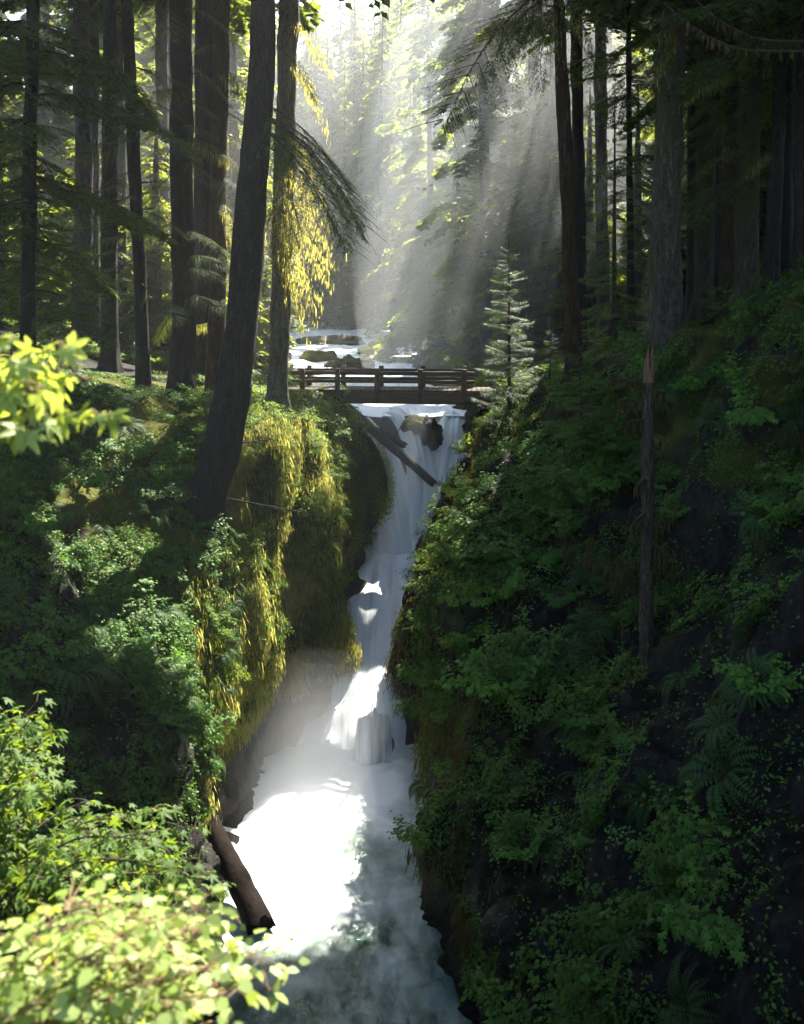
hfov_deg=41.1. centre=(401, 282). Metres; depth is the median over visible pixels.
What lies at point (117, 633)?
fern
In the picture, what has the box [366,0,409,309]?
conifer tree
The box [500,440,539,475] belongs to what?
shrub
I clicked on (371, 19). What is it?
conifer tree
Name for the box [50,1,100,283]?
conifer tree
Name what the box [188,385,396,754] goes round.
ground cover
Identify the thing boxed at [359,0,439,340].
conifer tree
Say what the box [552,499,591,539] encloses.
shrub
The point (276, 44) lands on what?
conifer tree
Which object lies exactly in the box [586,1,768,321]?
conifer tree
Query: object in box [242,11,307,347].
conifer tree
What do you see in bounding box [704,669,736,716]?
fern
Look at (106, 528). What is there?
fern
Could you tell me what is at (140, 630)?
shrub
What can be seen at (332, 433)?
shrub
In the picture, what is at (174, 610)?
fern
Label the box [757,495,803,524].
shrub
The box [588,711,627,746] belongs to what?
shrub
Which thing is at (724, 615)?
shrub
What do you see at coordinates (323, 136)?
conifer tree
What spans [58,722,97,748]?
fern
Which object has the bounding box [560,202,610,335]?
conifer tree
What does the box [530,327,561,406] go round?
young fir
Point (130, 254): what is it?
conifer tree
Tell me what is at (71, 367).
fern
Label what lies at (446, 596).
shrub
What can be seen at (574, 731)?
fern
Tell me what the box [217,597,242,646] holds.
fern
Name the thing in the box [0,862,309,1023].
leafy shrub
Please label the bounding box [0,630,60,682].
shrub
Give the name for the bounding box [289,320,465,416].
river
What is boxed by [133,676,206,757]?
fern
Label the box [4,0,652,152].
sky
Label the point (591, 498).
shrub
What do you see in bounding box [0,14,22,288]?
conifer tree
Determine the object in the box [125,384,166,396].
fern
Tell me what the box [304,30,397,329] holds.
conifer tree
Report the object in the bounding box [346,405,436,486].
fallen log
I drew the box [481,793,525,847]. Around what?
shrub
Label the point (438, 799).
shrub
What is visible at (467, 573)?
shrub
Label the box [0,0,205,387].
conifer tree
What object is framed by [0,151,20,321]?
conifer tree
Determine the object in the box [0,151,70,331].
conifer tree
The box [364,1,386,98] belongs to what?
conifer tree
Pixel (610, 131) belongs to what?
conifer tree
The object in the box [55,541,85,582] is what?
fern
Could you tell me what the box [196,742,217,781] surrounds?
fern
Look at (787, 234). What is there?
conifer tree
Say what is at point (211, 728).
shrub
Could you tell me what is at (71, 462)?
fern
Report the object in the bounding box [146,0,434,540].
conifer tree
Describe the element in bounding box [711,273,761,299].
shrub
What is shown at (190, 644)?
shrub
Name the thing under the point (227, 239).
conifer tree
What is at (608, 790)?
shrub
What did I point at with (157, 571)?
shrub
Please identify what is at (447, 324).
conifer tree
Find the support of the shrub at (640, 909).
on the bank at (670, 649)
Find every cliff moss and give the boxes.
[173,405,346,829]
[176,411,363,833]
[379,384,687,964]
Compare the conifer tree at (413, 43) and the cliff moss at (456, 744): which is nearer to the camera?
the cliff moss at (456, 744)
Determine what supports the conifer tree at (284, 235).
on the bank at (284, 725)
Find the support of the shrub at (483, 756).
on the bank at (670, 649)
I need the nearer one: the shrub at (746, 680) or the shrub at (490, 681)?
the shrub at (746, 680)
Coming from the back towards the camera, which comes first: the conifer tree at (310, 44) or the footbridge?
the conifer tree at (310, 44)
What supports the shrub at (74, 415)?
on the bank at (284, 725)
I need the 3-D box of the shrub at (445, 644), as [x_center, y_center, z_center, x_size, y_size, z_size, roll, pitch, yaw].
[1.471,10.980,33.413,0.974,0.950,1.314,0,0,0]
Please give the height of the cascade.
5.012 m
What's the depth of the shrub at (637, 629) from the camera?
28.15 m
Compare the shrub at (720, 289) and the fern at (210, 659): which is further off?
the shrub at (720, 289)
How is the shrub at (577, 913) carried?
on the bank at (670, 649)
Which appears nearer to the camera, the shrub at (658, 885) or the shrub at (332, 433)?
the shrub at (658, 885)
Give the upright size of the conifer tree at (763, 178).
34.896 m
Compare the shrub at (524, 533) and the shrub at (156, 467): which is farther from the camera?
the shrub at (524, 533)
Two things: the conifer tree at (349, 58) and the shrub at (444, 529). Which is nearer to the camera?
the shrub at (444, 529)
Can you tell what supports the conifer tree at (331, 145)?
on the bank at (670, 649)
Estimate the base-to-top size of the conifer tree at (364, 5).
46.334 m
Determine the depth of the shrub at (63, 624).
22.69 m
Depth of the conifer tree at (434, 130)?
104.06 m
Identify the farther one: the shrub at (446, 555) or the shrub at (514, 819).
the shrub at (446, 555)
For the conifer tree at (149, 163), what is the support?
on the bank at (284, 725)
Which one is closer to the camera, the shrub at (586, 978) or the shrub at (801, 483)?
the shrub at (586, 978)
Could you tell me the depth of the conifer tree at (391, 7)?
148.47 m
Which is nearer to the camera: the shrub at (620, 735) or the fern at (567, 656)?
the shrub at (620, 735)
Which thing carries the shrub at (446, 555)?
on the bank at (670, 649)
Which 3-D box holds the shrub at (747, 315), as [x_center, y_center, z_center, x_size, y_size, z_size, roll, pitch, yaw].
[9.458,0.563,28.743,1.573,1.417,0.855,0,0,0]
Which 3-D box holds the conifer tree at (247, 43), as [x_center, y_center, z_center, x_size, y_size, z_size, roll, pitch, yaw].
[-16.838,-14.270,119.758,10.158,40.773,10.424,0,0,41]
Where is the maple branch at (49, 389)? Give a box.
[0,331,132,454]
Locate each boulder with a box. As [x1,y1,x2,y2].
[198,841,224,903]
[295,334,365,345]
[299,350,337,361]
[323,358,357,367]
[341,354,359,361]
[356,360,374,367]
[399,414,422,439]
[419,414,443,450]
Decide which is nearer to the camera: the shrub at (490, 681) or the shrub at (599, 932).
the shrub at (599, 932)
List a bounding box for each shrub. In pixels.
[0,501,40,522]
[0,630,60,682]
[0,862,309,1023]
[3,430,44,449]
[4,333,38,356]
[5,408,51,424]
[5,419,36,429]
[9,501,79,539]
[14,356,58,385]
[15,322,66,336]
[22,502,59,523]
[23,600,58,649]
[24,400,80,418]
[31,609,98,662]
[36,585,82,633]
[37,367,82,391]
[38,629,89,661]
[43,596,97,649]
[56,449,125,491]
[57,536,106,567]
[59,423,81,434]
[60,541,115,572]
[63,402,93,428]
[64,390,103,411]
[65,622,102,660]
[67,375,89,389]
[68,421,128,456]
[75,606,130,633]
[78,550,138,589]
[79,592,135,618]
[87,583,144,626]
[92,581,141,601]
[92,620,129,642]
[93,566,158,599]
[97,625,119,647]
[103,446,136,475]
[103,621,163,671]
[105,582,156,630]
[106,638,147,665]
[106,649,172,689]
[109,390,150,402]
[119,592,159,618]
[126,470,157,499]
[126,669,195,730]
[128,478,180,502]
[128,609,166,647]
[128,657,197,685]
[129,429,194,464]
[131,614,186,646]
[132,431,188,484]
[133,467,171,480]
[139,550,185,582]
[144,642,201,681]
[147,474,199,505]
[148,613,193,631]
[148,683,185,703]
[155,686,177,708]
[157,658,203,692]
[159,540,193,569]
[167,540,231,574]
[169,622,194,664]
[171,499,228,530]
[176,382,211,416]
[176,620,199,664]
[189,512,231,554]
[194,686,238,745]
[195,374,204,387]
[260,378,320,400]
[288,389,325,409]
[304,388,342,411]
[307,398,359,425]
[311,405,352,440]
[331,375,351,425]
[386,788,443,854]
[391,667,456,724]
[395,627,437,683]
[396,666,440,688]
[411,735,454,777]
[412,605,445,629]
[412,653,446,684]
[420,692,450,713]
[424,527,465,564]
[424,769,459,814]
[427,564,461,605]
[428,511,486,539]
[431,560,480,594]
[433,507,517,532]
[433,634,540,703]
[434,624,455,650]
[435,558,471,598]
[435,640,488,676]
[436,611,493,647]
[436,750,508,809]
[437,516,499,563]
[442,569,493,594]
[443,502,467,537]
[447,572,503,608]
[447,646,495,687]
[450,529,537,563]
[458,371,488,386]
[460,923,539,1007]
[460,948,498,995]
[464,549,526,598]
[465,965,510,1023]
[466,483,542,525]
[470,731,529,775]
[477,561,521,597]
[477,603,547,653]
[479,509,520,558]
[481,759,526,806]
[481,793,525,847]
[484,641,505,669]
[484,804,539,861]
[485,541,528,599]
[489,812,551,866]
[491,661,528,704]
[492,513,534,542]
[493,949,580,1023]
[497,429,547,466]
[497,462,541,479]
[497,617,571,685]
[499,651,565,697]
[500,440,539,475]
[502,438,547,460]
[502,530,570,565]
[504,670,572,732]
[504,971,611,1023]
[507,633,561,675]
[510,501,556,526]
[516,468,557,503]
[520,571,585,607]
[527,480,557,516]
[527,702,616,731]
[530,877,618,994]
[532,545,566,574]
[538,779,607,850]
[545,926,593,1009]
[548,482,582,503]
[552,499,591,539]
[553,925,643,992]
[554,737,630,765]
[555,667,628,711]
[555,985,611,1023]
[559,451,616,486]
[561,913,634,943]
[562,679,616,699]
[564,642,630,688]
[564,684,616,732]
[566,905,619,926]
[569,423,641,458]
[573,469,617,501]
[573,752,626,818]
[579,708,637,756]
[580,426,630,467]
[583,454,624,492]
[584,357,639,394]
[587,436,656,470]
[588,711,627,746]
[594,365,632,403]
[596,373,627,396]
[598,854,693,934]
[601,456,641,484]
[604,809,681,856]
[611,594,664,628]
[612,327,677,371]
[612,887,682,929]
[615,913,659,946]
[618,838,715,893]
[618,868,680,914]
[620,333,664,381]
[624,350,664,382]
[629,834,716,888]
[632,620,663,634]
[632,835,688,891]
[635,774,703,878]
[635,869,686,900]
[638,579,688,609]
[647,338,688,373]
[656,779,749,966]
[666,351,725,390]
[666,552,751,631]
[697,292,729,310]
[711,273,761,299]
[711,351,779,429]
[711,597,736,621]
[711,653,803,702]
[721,295,761,337]
[722,280,782,326]
[724,488,803,533]
[727,292,747,308]
[727,582,766,638]
[737,568,803,601]
[746,355,803,373]
[747,455,803,516]
[750,379,803,407]
[750,444,799,486]
[754,251,803,288]
[754,439,799,459]
[756,453,803,488]
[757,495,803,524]
[759,455,802,497]
[771,461,803,489]
[783,545,803,560]
[787,276,803,298]
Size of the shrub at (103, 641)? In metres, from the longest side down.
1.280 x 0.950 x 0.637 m
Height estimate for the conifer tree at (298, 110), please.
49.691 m
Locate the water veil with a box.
[354,707,391,764]
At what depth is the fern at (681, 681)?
24.58 m
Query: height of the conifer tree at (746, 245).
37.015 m
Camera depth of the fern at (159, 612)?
25.93 m
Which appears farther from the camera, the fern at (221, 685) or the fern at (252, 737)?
the fern at (252, 737)
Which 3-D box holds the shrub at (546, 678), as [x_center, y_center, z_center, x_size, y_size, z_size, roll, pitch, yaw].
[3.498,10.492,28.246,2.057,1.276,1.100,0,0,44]
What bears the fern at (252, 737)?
on the bank at (284, 725)
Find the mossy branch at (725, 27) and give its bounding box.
[663,2,803,63]
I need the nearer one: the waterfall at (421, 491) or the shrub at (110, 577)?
the shrub at (110, 577)
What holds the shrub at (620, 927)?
on the bank at (670, 649)
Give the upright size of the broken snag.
9.819 m
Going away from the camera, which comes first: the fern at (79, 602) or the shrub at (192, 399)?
the fern at (79, 602)
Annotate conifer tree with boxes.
[0,0,74,277]
[0,0,152,346]
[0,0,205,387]
[0,10,23,98]
[0,11,20,230]
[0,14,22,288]
[0,17,81,155]
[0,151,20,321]
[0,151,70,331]
[2,16,21,260]
[16,7,69,170]
[39,91,101,340]
[45,50,147,291]
[46,14,131,310]
[49,1,71,127]
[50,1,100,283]
[70,147,134,359]
[72,0,99,355]
[73,0,207,389]
[74,0,152,326]
[79,0,232,396]
[97,0,123,373]
[99,18,155,214]
[116,0,128,353]
[118,101,171,373]
[126,0,228,289]
[127,170,170,347]
[134,6,155,184]
[134,8,155,98]
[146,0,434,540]
[155,0,170,359]
[164,174,229,358]
[192,0,194,182]
[192,0,250,359]
[192,0,272,212]
[192,0,327,391]
[192,15,241,189]
[193,0,299,368]
[195,0,212,391]
[225,207,231,325]
[225,265,263,377]
[226,169,269,366]
[241,3,293,332]
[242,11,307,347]
[243,0,346,418]
[253,241,293,376]
[268,113,304,328]
[273,7,277,106]
[273,40,301,293]
[275,47,302,168]
[291,49,317,319]
[293,10,340,320]
[293,16,339,310]
[294,37,346,315]
[295,21,347,320]
[295,39,308,239]
[296,0,326,101]
[297,32,310,87]
[297,42,313,108]
[297,65,308,266]
[299,0,325,128]
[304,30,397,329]
[318,54,358,326]
[319,18,361,297]
[321,39,338,134]
[328,0,349,139]
[330,59,345,142]
[332,0,376,297]
[333,43,348,158]
[334,0,366,128]
[336,26,378,301]
[338,5,405,333]
[354,0,516,362]
[357,0,368,56]
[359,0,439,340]
[360,13,368,56]
[362,0,379,68]
[363,0,426,331]
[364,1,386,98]
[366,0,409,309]
[370,8,402,132]
[371,2,408,174]
[387,0,452,346]
[390,32,418,198]
[393,0,426,161]
[398,0,426,162]
[401,74,426,176]
[402,0,614,385]
[402,17,452,266]
[413,106,470,294]
[415,0,542,353]
[420,154,479,364]
[425,1,522,328]
[426,101,450,165]
[430,0,595,347]
[448,94,478,145]
[471,0,697,352]
[485,0,611,347]
[492,1,594,220]
[497,8,571,309]
[506,64,525,111]
[507,17,528,114]
[543,88,626,348]
[560,3,647,285]
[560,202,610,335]
[566,34,646,274]
[567,2,689,331]
[584,0,738,320]
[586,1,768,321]
[588,14,610,345]
[594,0,737,355]
[609,83,653,323]
[612,0,795,292]
[612,1,645,74]
[612,1,687,238]
[616,34,687,235]
[618,51,686,306]
[634,0,803,289]
[647,0,791,297]
[658,0,794,314]
[680,48,795,287]
[681,57,793,273]
[681,61,697,303]
[681,70,724,214]
[683,0,796,280]
[709,11,739,311]
[723,20,796,264]
[762,55,795,103]
[770,70,795,103]
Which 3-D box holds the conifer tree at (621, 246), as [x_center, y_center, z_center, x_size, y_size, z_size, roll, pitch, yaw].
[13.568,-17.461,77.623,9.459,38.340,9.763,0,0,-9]
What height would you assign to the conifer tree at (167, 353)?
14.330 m
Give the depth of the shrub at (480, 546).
33.77 m
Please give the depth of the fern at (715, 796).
19.18 m
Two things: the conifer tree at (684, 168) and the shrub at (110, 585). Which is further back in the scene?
the conifer tree at (684, 168)
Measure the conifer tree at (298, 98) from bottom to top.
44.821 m
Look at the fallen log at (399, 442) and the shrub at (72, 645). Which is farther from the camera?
the fallen log at (399, 442)
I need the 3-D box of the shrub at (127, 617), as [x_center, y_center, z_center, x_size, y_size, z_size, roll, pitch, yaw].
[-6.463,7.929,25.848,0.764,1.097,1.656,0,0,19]
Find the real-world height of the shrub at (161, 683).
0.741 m
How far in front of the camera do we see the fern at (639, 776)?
21.27 m
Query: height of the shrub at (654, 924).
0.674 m
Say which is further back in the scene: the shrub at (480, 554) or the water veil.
the water veil
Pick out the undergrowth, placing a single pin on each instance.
(458, 493)
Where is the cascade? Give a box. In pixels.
[282,544,415,750]
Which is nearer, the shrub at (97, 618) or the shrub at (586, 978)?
the shrub at (586, 978)
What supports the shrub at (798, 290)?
on the bank at (670, 649)
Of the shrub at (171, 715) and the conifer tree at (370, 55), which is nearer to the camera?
the shrub at (171, 715)
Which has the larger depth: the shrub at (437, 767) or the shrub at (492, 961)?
the shrub at (437, 767)
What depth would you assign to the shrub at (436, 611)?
34.27 m
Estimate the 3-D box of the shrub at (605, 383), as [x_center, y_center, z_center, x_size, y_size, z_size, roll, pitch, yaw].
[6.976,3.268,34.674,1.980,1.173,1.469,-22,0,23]
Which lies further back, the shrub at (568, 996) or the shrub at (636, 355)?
the shrub at (636, 355)
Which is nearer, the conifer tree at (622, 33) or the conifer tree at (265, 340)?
the conifer tree at (265, 340)
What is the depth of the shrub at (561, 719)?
25.76 m
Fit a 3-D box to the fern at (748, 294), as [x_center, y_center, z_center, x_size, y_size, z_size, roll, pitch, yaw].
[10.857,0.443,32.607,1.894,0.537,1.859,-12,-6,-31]
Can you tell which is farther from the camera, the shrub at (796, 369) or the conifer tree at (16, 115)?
the conifer tree at (16, 115)
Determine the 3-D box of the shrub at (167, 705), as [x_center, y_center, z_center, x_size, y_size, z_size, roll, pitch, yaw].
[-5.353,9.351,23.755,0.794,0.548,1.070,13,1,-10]
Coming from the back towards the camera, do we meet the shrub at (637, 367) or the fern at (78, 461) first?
the shrub at (637, 367)
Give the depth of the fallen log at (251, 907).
27.49 m
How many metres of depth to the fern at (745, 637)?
21.16 m
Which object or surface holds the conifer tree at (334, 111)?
on the bank at (670, 649)
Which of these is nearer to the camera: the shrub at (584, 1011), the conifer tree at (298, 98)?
the shrub at (584, 1011)
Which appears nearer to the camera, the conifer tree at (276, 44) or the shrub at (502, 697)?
the shrub at (502, 697)
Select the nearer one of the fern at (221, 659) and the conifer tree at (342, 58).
the fern at (221, 659)
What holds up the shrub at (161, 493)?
on the bank at (284, 725)
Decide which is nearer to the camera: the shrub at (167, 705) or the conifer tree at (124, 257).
the shrub at (167, 705)
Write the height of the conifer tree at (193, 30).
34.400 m
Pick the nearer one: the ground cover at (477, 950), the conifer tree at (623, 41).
the ground cover at (477, 950)
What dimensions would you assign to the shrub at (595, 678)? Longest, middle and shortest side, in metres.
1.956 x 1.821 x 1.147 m
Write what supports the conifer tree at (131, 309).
on the bank at (284, 725)
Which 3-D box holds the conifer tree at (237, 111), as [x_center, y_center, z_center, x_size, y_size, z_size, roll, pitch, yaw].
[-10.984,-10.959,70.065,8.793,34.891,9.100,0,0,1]
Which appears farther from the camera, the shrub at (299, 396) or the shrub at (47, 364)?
the shrub at (299, 396)
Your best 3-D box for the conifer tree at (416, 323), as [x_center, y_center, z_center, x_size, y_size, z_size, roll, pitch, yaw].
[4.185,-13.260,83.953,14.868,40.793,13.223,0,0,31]
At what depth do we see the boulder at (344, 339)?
102.24 m
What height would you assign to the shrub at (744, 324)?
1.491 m
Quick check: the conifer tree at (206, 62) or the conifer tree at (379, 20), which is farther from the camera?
the conifer tree at (379, 20)
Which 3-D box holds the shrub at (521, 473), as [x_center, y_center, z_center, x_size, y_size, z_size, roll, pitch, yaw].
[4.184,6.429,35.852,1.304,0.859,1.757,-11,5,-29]
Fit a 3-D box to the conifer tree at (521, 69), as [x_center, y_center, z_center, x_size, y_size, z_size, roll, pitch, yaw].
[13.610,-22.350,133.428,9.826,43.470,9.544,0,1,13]
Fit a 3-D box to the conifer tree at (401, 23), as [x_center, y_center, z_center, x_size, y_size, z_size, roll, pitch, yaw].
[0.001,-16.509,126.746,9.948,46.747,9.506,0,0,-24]
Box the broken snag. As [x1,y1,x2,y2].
[609,345,670,666]
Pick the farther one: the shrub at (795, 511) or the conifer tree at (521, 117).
the conifer tree at (521, 117)
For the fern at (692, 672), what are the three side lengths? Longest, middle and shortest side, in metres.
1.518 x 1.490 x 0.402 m
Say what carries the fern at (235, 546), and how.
on the bank at (284, 725)
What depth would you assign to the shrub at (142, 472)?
31.11 m
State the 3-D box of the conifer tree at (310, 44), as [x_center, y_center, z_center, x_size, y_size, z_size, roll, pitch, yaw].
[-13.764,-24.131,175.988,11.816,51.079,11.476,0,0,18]
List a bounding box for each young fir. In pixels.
[468,234,541,436]
[527,342,635,504]
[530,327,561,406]
[579,83,649,358]
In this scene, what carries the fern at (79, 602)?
on the bank at (284, 725)
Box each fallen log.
[204,804,275,935]
[329,403,407,447]
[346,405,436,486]
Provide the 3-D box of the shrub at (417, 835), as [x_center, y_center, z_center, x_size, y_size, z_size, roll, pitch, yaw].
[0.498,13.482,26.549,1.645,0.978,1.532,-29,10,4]
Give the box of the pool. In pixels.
[208,743,472,1023]
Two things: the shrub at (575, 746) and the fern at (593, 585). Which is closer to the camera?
the shrub at (575, 746)
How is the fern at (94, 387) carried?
on the bank at (284, 725)
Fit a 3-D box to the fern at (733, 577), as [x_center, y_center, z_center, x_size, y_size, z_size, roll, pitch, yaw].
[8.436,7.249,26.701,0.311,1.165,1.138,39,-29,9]
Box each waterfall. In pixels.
[366,416,417,554]
[380,407,437,540]
[432,410,466,498]
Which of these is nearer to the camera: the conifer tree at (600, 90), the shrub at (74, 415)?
the shrub at (74, 415)
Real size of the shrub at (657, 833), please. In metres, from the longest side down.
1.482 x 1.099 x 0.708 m
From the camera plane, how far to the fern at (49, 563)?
23.82 m
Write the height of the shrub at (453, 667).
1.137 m
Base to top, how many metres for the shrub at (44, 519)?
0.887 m
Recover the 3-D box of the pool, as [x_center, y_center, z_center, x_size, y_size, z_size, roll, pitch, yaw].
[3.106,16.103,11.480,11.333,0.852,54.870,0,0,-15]
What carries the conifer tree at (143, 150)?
on the bank at (284, 725)
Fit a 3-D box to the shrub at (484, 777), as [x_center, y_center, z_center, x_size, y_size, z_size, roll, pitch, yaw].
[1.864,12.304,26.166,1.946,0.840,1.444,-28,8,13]
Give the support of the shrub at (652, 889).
on the bank at (670, 649)
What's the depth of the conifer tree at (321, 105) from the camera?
149.05 m
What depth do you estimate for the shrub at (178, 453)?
31.67 m
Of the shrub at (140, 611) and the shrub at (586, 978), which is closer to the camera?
the shrub at (586, 978)
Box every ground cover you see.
[0,362,232,876]
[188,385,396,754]
[387,278,803,1023]
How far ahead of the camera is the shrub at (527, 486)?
34.62 m
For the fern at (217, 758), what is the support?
on the bank at (284, 725)
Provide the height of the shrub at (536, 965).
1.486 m
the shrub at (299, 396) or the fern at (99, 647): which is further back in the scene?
the shrub at (299, 396)
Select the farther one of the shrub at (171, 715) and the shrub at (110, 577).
the shrub at (110, 577)
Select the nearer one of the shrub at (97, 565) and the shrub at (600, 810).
the shrub at (600, 810)
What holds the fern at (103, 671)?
on the bank at (284, 725)
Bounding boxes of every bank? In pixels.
[0,287,405,1023]
[298,245,803,1023]
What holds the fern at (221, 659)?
on the bank at (284, 725)
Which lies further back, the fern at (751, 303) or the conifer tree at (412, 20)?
the conifer tree at (412, 20)
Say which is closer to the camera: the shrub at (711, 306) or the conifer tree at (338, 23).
the shrub at (711, 306)
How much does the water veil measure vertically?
1.550 m
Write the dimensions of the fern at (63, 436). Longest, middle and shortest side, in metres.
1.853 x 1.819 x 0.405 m
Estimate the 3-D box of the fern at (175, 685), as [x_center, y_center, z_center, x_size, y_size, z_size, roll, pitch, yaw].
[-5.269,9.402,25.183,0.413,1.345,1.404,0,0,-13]
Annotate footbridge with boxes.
[288,365,498,418]
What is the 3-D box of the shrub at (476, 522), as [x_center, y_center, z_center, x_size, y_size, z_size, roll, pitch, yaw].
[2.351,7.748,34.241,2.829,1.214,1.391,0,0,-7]
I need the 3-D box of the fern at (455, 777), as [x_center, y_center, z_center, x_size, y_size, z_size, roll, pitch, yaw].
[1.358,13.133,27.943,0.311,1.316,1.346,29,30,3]
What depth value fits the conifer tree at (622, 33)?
81.68 m
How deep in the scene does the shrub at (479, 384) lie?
50.57 m
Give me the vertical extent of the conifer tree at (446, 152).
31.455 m
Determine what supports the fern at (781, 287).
on the bank at (670, 649)
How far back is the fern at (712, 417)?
29.51 m
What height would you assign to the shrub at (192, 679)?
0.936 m
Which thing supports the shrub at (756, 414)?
on the bank at (670, 649)
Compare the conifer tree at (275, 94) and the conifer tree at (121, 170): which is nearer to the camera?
the conifer tree at (121, 170)
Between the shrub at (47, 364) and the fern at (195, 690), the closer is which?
the fern at (195, 690)
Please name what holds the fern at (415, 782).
on the bank at (670, 649)
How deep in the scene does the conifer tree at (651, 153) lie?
59.76 m
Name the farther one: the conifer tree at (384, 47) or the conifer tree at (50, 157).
the conifer tree at (384, 47)
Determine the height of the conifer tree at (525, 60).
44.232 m
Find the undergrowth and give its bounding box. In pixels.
[0,271,803,887]
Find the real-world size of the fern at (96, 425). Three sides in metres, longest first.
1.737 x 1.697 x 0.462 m
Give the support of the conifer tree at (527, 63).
on the bank at (670, 649)
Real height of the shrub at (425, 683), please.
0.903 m
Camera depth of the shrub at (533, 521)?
33.98 m
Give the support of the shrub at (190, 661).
on the bank at (284, 725)
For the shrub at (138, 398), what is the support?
on the bank at (284, 725)
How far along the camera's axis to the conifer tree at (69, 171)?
58.15 m
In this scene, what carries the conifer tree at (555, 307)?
on the bank at (670, 649)
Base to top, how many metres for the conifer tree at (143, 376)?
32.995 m
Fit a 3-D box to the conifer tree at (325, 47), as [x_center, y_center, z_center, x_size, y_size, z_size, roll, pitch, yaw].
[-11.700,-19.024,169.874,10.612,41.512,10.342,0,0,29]
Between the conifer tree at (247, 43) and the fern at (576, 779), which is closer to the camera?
the fern at (576, 779)
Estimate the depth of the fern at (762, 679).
19.31 m
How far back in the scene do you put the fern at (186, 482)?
31.36 m
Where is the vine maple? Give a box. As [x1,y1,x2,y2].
[0,690,235,996]
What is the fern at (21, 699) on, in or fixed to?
on the bank at (284, 725)
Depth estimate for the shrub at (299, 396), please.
42.27 m
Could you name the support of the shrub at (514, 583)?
on the bank at (670, 649)
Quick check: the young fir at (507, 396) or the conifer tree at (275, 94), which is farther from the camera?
the conifer tree at (275, 94)
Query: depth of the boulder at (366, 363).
76.56 m
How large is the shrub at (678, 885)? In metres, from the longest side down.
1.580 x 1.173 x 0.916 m
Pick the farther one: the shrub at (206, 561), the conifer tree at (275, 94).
the conifer tree at (275, 94)
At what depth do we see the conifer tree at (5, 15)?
132.81 m
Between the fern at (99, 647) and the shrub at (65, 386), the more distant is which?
the shrub at (65, 386)
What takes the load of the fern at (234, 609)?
on the bank at (284, 725)
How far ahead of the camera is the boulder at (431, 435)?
49.16 m
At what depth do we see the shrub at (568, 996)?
19.84 m
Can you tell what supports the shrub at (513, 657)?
on the bank at (670, 649)
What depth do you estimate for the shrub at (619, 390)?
34.56 m
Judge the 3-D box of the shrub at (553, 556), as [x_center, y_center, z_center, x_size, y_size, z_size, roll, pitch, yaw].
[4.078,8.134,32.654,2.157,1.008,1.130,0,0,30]
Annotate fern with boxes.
[0,570,25,615]
[0,669,39,716]
[5,673,68,721]
[12,526,55,552]
[13,446,63,486]
[19,448,66,464]
[21,546,54,579]
[24,490,70,530]
[31,657,65,692]
[33,650,119,701]
[34,424,87,448]
[35,657,100,724]
[39,360,91,375]
[45,362,88,385]
[54,644,129,711]
[55,440,91,478]
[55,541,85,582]
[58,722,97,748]
[60,447,91,485]
[67,607,100,645]
[69,597,115,643]
[73,619,110,664]
[76,421,133,449]
[78,467,119,488]
[80,383,137,415]
[80,427,130,443]
[81,382,110,390]
[82,613,136,658]
[89,761,120,827]
[92,516,115,538]
[94,416,150,438]
[109,592,174,639]
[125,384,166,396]
[125,496,174,537]
[132,588,191,634]
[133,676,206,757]
[151,461,193,508]
[155,509,187,529]
[158,413,187,423]
[160,677,205,718]
[171,654,186,702]
[172,425,203,445]
[175,670,205,724]
[192,741,225,785]
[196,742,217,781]
[204,627,212,674]
[208,623,242,682]
[209,666,236,703]
[210,564,239,592]
[215,588,245,625]
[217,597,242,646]
[224,526,237,579]
[229,582,250,632]
[243,621,255,639]
[247,733,257,759]
[409,759,430,805]
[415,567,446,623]
[430,538,450,574]
[442,766,467,801]
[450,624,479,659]
[491,675,512,708]
[520,528,545,539]
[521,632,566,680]
[524,829,569,876]
[535,633,596,689]
[542,700,604,757]
[554,767,592,790]
[556,607,618,655]
[562,564,607,598]
[589,927,667,972]
[611,767,688,837]
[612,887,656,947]
[625,442,655,469]
[636,365,689,418]
[657,664,698,706]
[658,567,699,607]
[659,950,721,1023]
[677,724,770,840]
[685,703,739,754]
[688,665,698,676]
[691,397,733,438]
[699,355,726,388]
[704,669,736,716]
[711,676,736,712]
[722,646,790,714]
[726,559,745,588]
[726,609,765,663]
[727,486,791,546]
[727,556,753,587]
[731,287,776,304]
[736,284,782,318]
[759,270,803,304]
[776,396,803,445]
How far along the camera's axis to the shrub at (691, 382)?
31.28 m
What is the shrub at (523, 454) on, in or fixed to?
on the bank at (670, 649)
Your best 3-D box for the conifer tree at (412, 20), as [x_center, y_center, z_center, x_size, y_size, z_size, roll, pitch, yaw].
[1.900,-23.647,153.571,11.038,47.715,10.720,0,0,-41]
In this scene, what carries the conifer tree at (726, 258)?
on the bank at (670, 649)
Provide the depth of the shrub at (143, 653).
23.82 m
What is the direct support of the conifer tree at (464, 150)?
on the bank at (670, 649)
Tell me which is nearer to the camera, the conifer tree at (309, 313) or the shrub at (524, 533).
the shrub at (524, 533)
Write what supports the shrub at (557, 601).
on the bank at (670, 649)
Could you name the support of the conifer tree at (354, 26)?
on the bank at (670, 649)
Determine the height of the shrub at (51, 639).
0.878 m
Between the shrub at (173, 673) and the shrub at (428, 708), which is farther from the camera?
the shrub at (428, 708)
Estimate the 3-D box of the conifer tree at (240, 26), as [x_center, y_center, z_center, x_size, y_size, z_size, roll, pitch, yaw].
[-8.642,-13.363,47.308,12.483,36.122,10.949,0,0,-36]

